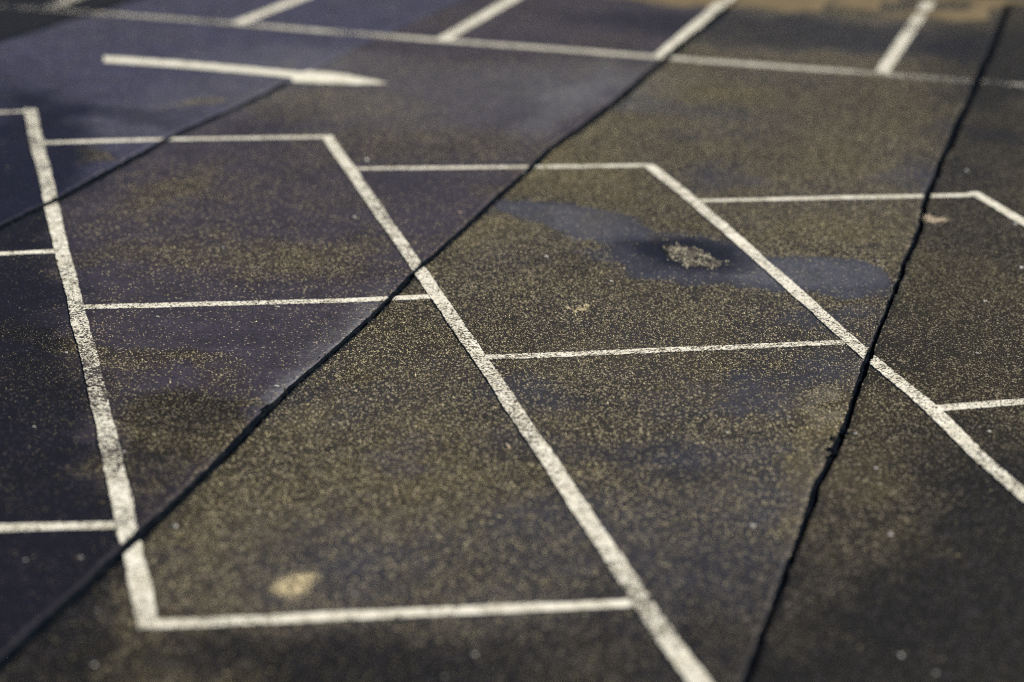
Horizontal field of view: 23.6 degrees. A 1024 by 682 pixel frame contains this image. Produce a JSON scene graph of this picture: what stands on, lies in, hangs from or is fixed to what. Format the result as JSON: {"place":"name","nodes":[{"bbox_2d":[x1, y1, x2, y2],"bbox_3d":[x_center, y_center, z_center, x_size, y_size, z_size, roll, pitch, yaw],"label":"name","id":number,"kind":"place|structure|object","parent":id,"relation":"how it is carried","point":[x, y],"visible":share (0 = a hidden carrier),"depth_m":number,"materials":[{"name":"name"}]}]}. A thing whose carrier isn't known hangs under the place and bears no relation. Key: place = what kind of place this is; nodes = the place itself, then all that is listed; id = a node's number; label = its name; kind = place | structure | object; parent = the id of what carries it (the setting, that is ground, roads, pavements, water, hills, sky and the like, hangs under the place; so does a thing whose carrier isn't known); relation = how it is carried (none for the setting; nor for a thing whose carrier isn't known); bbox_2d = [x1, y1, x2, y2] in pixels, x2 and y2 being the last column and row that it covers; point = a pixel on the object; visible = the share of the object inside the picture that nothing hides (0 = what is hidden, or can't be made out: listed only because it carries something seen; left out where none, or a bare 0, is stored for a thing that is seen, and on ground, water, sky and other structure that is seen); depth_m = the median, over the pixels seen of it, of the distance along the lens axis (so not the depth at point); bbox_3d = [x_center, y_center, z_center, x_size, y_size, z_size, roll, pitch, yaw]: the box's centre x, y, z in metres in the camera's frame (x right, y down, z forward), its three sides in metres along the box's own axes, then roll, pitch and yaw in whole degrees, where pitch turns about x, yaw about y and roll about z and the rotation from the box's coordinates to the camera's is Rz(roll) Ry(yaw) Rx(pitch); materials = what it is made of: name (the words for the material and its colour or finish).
{"place":"outdoors","nodes":[
{"label":"outdoors","id":0,"kind":"place"},
{"bbox_2d":[0,0,131,41],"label":"asphalt slab","id":1,"kind":"structure","parent":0,"point":[32,20],"depth_m":26.27,"materials":[{"name":"grey asphalt"}]},
{"bbox_2d":[36,0,74,10],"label":"stall line","id":2,"kind":"object","parent":1,"relation":"on","point":[56,4],"visible":1,"depth_m":26.79,"materials":[{"name":"paint"}]},
{"bbox_2d":[0,0,461,226],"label":"asphalt slab","id":3,"kind":"structure","parent":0,"point":[26,68],"depth_m":23.52,"materials":[{"name":"grey asphalt"}]},
{"bbox_2d":[0,110,23,112],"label":"stall end line","id":4,"kind":"object","parent":3,"relation":"on","point":[21,111],"visible":1,"depth_m":21.72,"materials":[{"name":"paint"}]},
{"bbox_2d":[1,0,132,41],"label":"tar joint","id":5,"kind":"object","parent":3,"relation":"on","point":[87,14],"visible":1,"depth_m":26.64,"materials":[{"name":"black asphalt"}]},
{"bbox_2d":[24,109,159,629],"bbox_3d":[-2.983,-0.364,16.616,0.130,0.008,11.303,-3,18,-13],"label":"stall divider","id":6,"kind":"object","parent":3,"relation":"on","point":[139,582],"visible":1,"depth_m":14.36,"materials":[{"name":"paint"}]},
{"bbox_2d":[0,84,287,230],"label":"tar joint","id":7,"kind":"object","parent":3,"relation":"on","point":[101,176],"visible":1,"depth_m":19.98,"materials":[{"name":"black asphalt"}]},
{"bbox_2d":[104,56,388,84],"bbox_3d":[-2.600,-2.606,23.608,3.053,0.008,0.533,8,19,21],"label":"painted arrow","id":8,"kind":"object","parent":3,"relation":"on","point":[317,77],"visible":1,"depth_m":23.55,"materials":[{"name":"paint"}]},
{"bbox_2d":[231,0,301,23],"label":"stall line","id":9,"kind":"object","parent":3,"relation":"on","point":[245,19],"visible":1,"depth_m":26.54,"materials":[{"name":"paint"}]},
{"bbox_2d":[0,0,727,659],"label":"asphalt slab","id":10,"kind":"structure","parent":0,"point":[250,332],"depth_m":17.72,"materials":[{"name":"grey asphalt"}]},
{"bbox_2d":[0,249,54,255],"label":"stall end line","id":11,"kind":"object","parent":10,"relation":"on","point":[50,251],"visible":1,"depth_m":17.41,"materials":[{"name":"paint"}]},
{"bbox_2d":[0,521,116,531],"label":"stall end line","id":12,"kind":"object","parent":10,"relation":"on","point":[18,527],"visible":1,"depth_m":12.56,"materials":[{"name":"paint"}]},
{"bbox_2d":[44,135,327,143],"bbox_3d":[-2.754,-1.710,20.819,2.447,0.005,0.130,-2,18,-9],"label":"stall end line","id":13,"kind":"object","parent":10,"relation":"on","point":[179,139],"visible":1,"depth_m":20.82,"materials":[{"name":"paint"}]},
{"bbox_2d":[84,294,430,309],"bbox_3d":[-1.677,-0.257,16.351,2.357,0.005,0.133,-2,18,-9],"label":"stall end line","id":14,"kind":"object","parent":10,"relation":"on","point":[233,303],"visible":1,"depth_m":16.32,"materials":[{"name":"paint"}]},
{"bbox_2d":[435,0,515,39],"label":"stall line","id":15,"kind":"object","parent":10,"relation":"on","point":[456,31],"visible":1,"depth_m":26.28,"materials":[{"name":"paint"}]},
{"bbox_2d":[356,164,644,169],"bbox_3d":[-0.065,-1.420,20.052,2.437,0.005,0.102,-1,18,-6],"label":"stall end line","id":16,"kind":"object","parent":10,"relation":"on","point":[496,167],"visible":1,"depth_m":20.04,"materials":[{"name":"paint"}]},
{"bbox_2d":[644,0,732,7],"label":"sand drift","id":17,"kind":"object","parent":10,"relation":"on","point":[688,3],"visible":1,"depth_m":27.53,"materials":[{"name":"beige sand"}]},
{"bbox_2d":[652,0,729,56],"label":"stall line","id":18,"kind":"object","parent":10,"relation":"on","point":[711,11],"visible":1,"depth_m":26.09,"materials":[{"name":"paint"}]},
{"bbox_2d":[0,0,1004,681],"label":"asphalt slab","id":19,"kind":"structure","parent":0,"point":[844,276],"depth_m":14.23,"materials":[{"name":"grey asphalt"}]},
{"bbox_2d":[264,570,320,604],"bbox_3d":[-1.066,1.187,11.873,0.269,0.017,0.420,1,18,0],"label":"sand patch","id":20,"kind":"object","parent":19,"relation":"on","point":[293,584],"visible":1,"depth_m":11.89,"materials":[{"name":"beige sand"}]},
{"bbox_2d":[0,0,735,668],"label":"tar joint","id":21,"kind":"object","parent":19,"relation":"on","point":[110,564],"visible":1,"depth_m":14.47,"materials":[{"name":"black asphalt"}]},
{"bbox_2d":[154,599,633,628],"bbox_3d":[-0.531,1.288,11.604,2.345,0.005,0.111,-2,18,-8],"label":"stall end line","id":22,"kind":"object","parent":19,"relation":"on","point":[324,616],"visible":1,"depth_m":11.59,"materials":[{"name":"paint"}]},
{"bbox_2d":[0,0,1023,681],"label":"exposed chippings","id":23,"kind":"object","parent":19,"relation":"on","point":[580,346],"visible":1,"depth_m":15.37,"materials":[{"name":"beige gravel"}]},
{"bbox_2d":[0,5,1023,86],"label":"stall line","id":24,"kind":"object","parent":19,"relation":"on","point":[546,48],"visible":1,"depth_m":24.93,"materials":[{"name":"paint"}]},
{"bbox_2d":[321,135,710,681],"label":"stall divider","id":25,"kind":"object","parent":19,"relation":"on","point":[680,657],"visible":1,"depth_m":13.65,"materials":[{"name":"paint"}]},
{"bbox_2d":[565,303,589,312],"bbox_3d":[0.452,-0.222,16.338,0.196,0.012,0.166,-8,20,-26],"label":"sand patch","id":26,"kind":"object","parent":19,"relation":"on","point":[579,308],"visible":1,"depth_m":16.32,"materials":[{"name":"beige sand"}]},
{"bbox_2d":[486,340,845,359],"bbox_3d":[0.971,0.058,15.506,2.402,0.005,0.106,-2,18,-10],"label":"stall end line","id":27,"kind":"object","parent":19,"relation":"on","point":[658,350],"visible":1,"depth_m":15.50,"materials":[{"name":"paint"}]},
{"bbox_2d":[661,239,728,269],"bbox_3d":[1.316,-0.637,17.641,0.488,0.032,0.797,1,18,0],"label":"grit patch","id":28,"kind":"object","parent":19,"relation":"on","point":[671,251],"visible":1,"depth_m":17.58,"materials":[{"name":"grey gravel"}]},
{"bbox_2d":[728,0,831,11],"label":"sand drift","id":29,"kind":"object","parent":19,"relation":"on","point":[796,5],"visible":1,"depth_m":27.48,"materials":[{"name":"beige sand"}]},
{"bbox_2d":[698,194,973,202],"bbox_3d":[2.528,-1.123,19.256,2.298,0.005,0.110,-2,18,-8],"label":"stall end line","id":30,"kind":"object","parent":19,"relation":"on","point":[836,197],"visible":1,"depth_m":19.25,"materials":[{"name":"paint"}]},
{"bbox_2d":[832,0,895,11],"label":"sand drift","id":31,"kind":"object","parent":19,"relation":"on","point":[871,5],"visible":1,"depth_m":27.61,"materials":[{"name":"beige sand"}]},
{"bbox_2d":[742,4,1011,681],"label":"tar joint","id":32,"kind":"object","parent":19,"relation":"on","point":[812,503],"visible":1,"depth_m":15.41,"materials":[{"name":"black asphalt"}]},
{"bbox_2d":[875,2,934,72],"bbox_3d":[4.166,-3.232,25.894,0.141,0.008,4.221,6,18,14],"label":"stall line","id":33,"kind":"object","parent":19,"relation":"on","point":[889,60],"visible":1,"depth_m":25.56,"materials":[{"name":"paint"}]},
{"bbox_2d":[876,2,1003,20],"bbox_3d":[4.971,-3.634,27.169,1.838,0.017,0.823,-12,22,-34],"label":"sand drift","id":34,"kind":"object","parent":19,"relation":"on","point":[977,11],"visible":1,"depth_m":27.08,"materials":[{"name":"beige sand"}]},
{"bbox_2d":[927,0,1023,3],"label":"sand drift","id":35,"kind":"object","parent":19,"relation":"on","point":[1005,1],"visible":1,"depth_m":27.92,"materials":[{"name":"beige sand"}]},
{"bbox_2d":[752,3,1023,681],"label":"asphalt slab","id":36,"kind":"structure","parent":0,"point":[846,492],"depth_m":13.30,"materials":[{"name":"grey asphalt"}]},
{"bbox_2d":[643,164,1023,502],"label":"stall divider","id":37,"kind":"object","parent":36,"relation":"on","point":[955,432],"visible":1,"depth_m":15.68,"materials":[{"name":"paint"}]},
{"bbox_2d":[921,215,949,225],"bbox_3d":[3.189,-0.939,18.708,0.231,0.012,0.399,-12,22,-35],"label":"sand patch","id":38,"kind":"object","parent":36,"relation":"on","point":[930,219],"visible":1,"depth_m":18.66,"materials":[{"name":"beige sand"}]},
{"bbox_2d":[937,398,1023,410],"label":"stall end line","id":39,"kind":"object","parent":36,"relation":"on","point":[976,405],"visible":1,"depth_m":14.59,"materials":[{"name":"paint"}]},
{"bbox_2d":[967,192,1023,225],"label":"stall divider","id":40,"kind":"object","parent":36,"relation":"on","point":[1008,213],"visible":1,"depth_m":19.03,"materials":[{"name":"paint"}]}
]}

